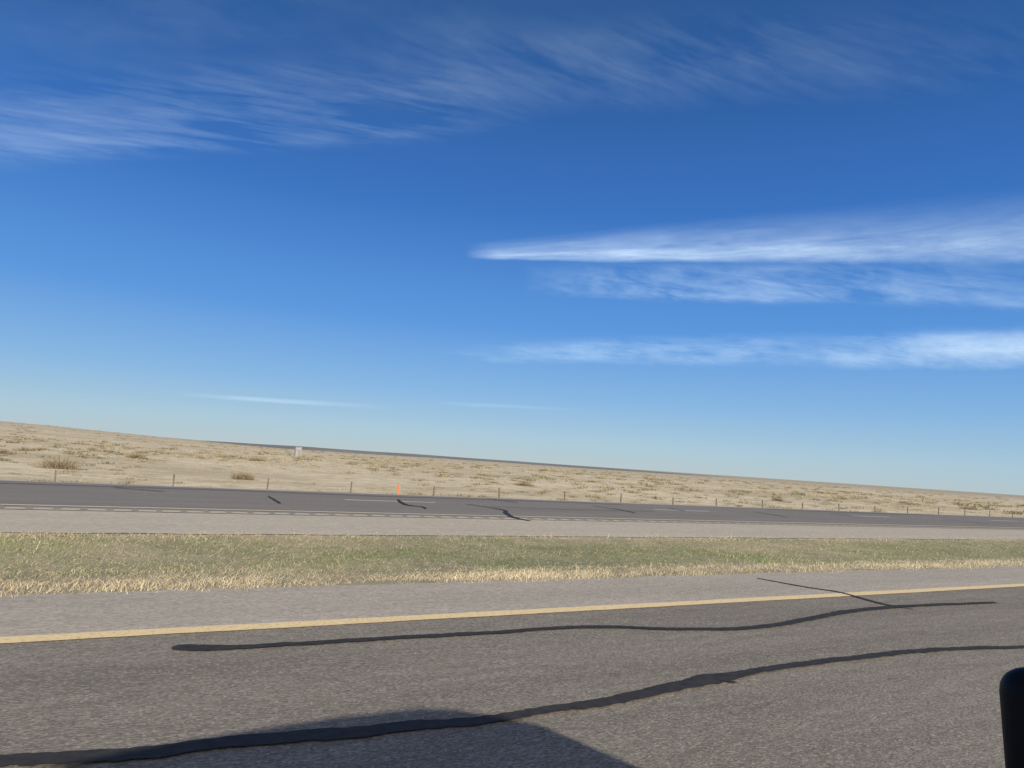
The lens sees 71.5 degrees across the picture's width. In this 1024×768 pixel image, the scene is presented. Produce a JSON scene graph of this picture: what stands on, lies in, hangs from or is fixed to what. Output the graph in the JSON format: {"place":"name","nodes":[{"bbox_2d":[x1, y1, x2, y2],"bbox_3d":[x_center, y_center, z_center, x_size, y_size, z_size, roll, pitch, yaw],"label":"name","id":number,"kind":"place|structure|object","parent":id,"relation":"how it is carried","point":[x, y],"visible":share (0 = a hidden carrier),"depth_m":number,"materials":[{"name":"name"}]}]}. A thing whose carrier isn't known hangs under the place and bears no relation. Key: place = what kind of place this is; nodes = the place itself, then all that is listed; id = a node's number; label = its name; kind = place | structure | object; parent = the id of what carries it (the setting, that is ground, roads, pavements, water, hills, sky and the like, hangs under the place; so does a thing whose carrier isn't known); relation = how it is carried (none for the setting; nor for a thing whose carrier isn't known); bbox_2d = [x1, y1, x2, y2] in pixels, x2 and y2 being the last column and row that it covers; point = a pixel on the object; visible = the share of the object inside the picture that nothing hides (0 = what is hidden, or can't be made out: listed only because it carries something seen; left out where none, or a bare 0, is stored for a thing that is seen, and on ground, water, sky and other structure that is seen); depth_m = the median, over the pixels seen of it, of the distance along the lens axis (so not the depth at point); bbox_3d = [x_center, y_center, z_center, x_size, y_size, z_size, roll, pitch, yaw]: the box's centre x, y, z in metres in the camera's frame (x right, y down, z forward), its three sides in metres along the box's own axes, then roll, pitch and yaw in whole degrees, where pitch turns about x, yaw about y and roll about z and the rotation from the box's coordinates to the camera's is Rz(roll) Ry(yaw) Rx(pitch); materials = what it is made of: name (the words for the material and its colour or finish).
{"place":"outdoors","nodes":[
{"label":"outdoors","id":0,"kind":"place"},
{"bbox_2d":[199,440,728,477],"bbox_3d":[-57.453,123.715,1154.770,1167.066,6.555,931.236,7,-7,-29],"label":"distant hills","id":1,"kind":"structure","parent":0,"point":[378,453],"depth_m":960.44,"materials":[{"name":"beige soil"}]},
{"bbox_2d":[0,566,1023,767],"bbox_3d":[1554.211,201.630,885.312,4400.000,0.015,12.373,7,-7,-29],"label":"highway road","id":2,"kind":"structure","parent":0,"point":[903,668],"depth_m":5.05,"materials":[{"name":"grey asphalt"}]},
{"bbox_2d":[0,421,1023,594],"bbox_3d":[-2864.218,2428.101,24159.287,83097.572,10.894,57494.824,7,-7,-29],"label":"ground","id":3,"kind":"structure","parent":0,"point":[206,477],"depth_m":43.80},
{"bbox_2d":[0,447,15,453],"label":"desert bush","id":4,"kind":"object","parent":3,"relation":"on","point":[4,451],"visible":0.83,"depth_m":74.71,"materials":[{"name":"beige plant"}]},
{"bbox_2d":[28,455,89,469],"bbox_3d":[-33.367,5.495,52.324,4.627,1.459,4.569,7,-7,-29],"label":"desert bush","id":5,"kind":"object","parent":3,"relation":"on","point":[58,464],"visible":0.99,"depth_m":51.75,"materials":[{"name":"beige plant"}]},
{"bbox_2d":[125,449,149,458],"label":"desert bush","id":6,"kind":"object","parent":3,"relation":"on","point":[133,455],"visible":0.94,"depth_m":88.50,"materials":[{"name":"beige plant"}]},
{"bbox_2d":[229,468,257,479],"bbox_3d":[-20.714,6.835,54.406,2.792,0.919,2.792,7,-7,-29],"label":"desert bush","id":7,"kind":"object","parent":3,"relation":"on","point":[243,476],"visible":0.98,"depth_m":54.05,"materials":[{"name":"beige plant"}]},
{"bbox_2d":[247,457,265,460],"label":"desert bush","id":8,"kind":"object","parent":3,"relation":"on","point":[253,459],"visible":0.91,"depth_m":113.84,"materials":[{"name":"beige plant"}]},
{"bbox_2d":[294,447,301,455],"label":"concrete shed","id":9,"kind":"structure","parent":3,"relation":"on","point":[297,451],"depth_m":199.65,"materials":[{"name":"white concrete"}]},
{"bbox_2d":[0,470,1012,516],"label":"wire fence","id":10,"kind":"object","parent":3,"relation":"on","point":[839,506],"visible":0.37,"depth_m":35.66,"materials":[{"name":"metal"}]},
{"bbox_2d":[0,425,1023,514],"bbox_3d":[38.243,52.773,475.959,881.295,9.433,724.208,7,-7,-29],"label":"desert brush","id":11,"kind":"object","parent":3,"relation":"on","point":[540,477],"visible":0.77,"depth_m":121.79,"materials":[{"name":"brown plant"}]},
{"bbox_2d":[0,421,1023,516],"bbox_3d":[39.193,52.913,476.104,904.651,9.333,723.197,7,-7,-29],"label":"desert scrub","id":12,"kind":"object","parent":3,"relation":"on","point":[550,474],"visible":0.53,"depth_m":125.26,"materials":[{"name":"brown plant"}]},
{"bbox_2d":[514,482,532,486],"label":"desert bush","id":13,"kind":"object","parent":3,"relation":"on","point":[523,484],"visible":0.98,"depth_m":82.01,"materials":[{"name":"beige plant"}]},
{"bbox_2d":[771,496,784,501],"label":"desert bush","id":14,"kind":"object","parent":3,"relation":"on","point":[777,499],"visible":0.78,"depth_m":89.87,"materials":[{"name":"beige plant"}]},
{"bbox_2d":[0,480,1023,539],"bbox_3d":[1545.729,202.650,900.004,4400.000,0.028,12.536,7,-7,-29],"label":"highway road","id":15,"kind":"structure","parent":0,"point":[46,506],"depth_m":18.66,"materials":[{"name":"grey asphalt"}]},
{"bbox_2d":[237,528,1019,539],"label":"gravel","id":16,"kind":"structure","parent":15,"relation":"on","point":[679,536],"depth_m":18.64,"materials":[{"name":"beige gravel"}]},
{"bbox_2d":[0,531,1023,597],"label":"median grass","id":17,"kind":"structure","parent":0,"point":[22,584],"depth_m":10.53,"materials":[{"name":"green plant"}]},
{"bbox_2d":[0,0,1023,494],"label":"sky","id":18,"kind":"structure","parent":0,"point":[772,239],"materials":[{"name":"blue"}]},
{"bbox_2d":[999,667,1023,767],"bbox_3d":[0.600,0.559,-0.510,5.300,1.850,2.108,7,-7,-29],"label":"mirror","id":19,"kind":"object","parent":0,"point":[1011,690],"visible":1,"depth_m":0.61,"materials":[{"name":"black plastic"}]}
]}

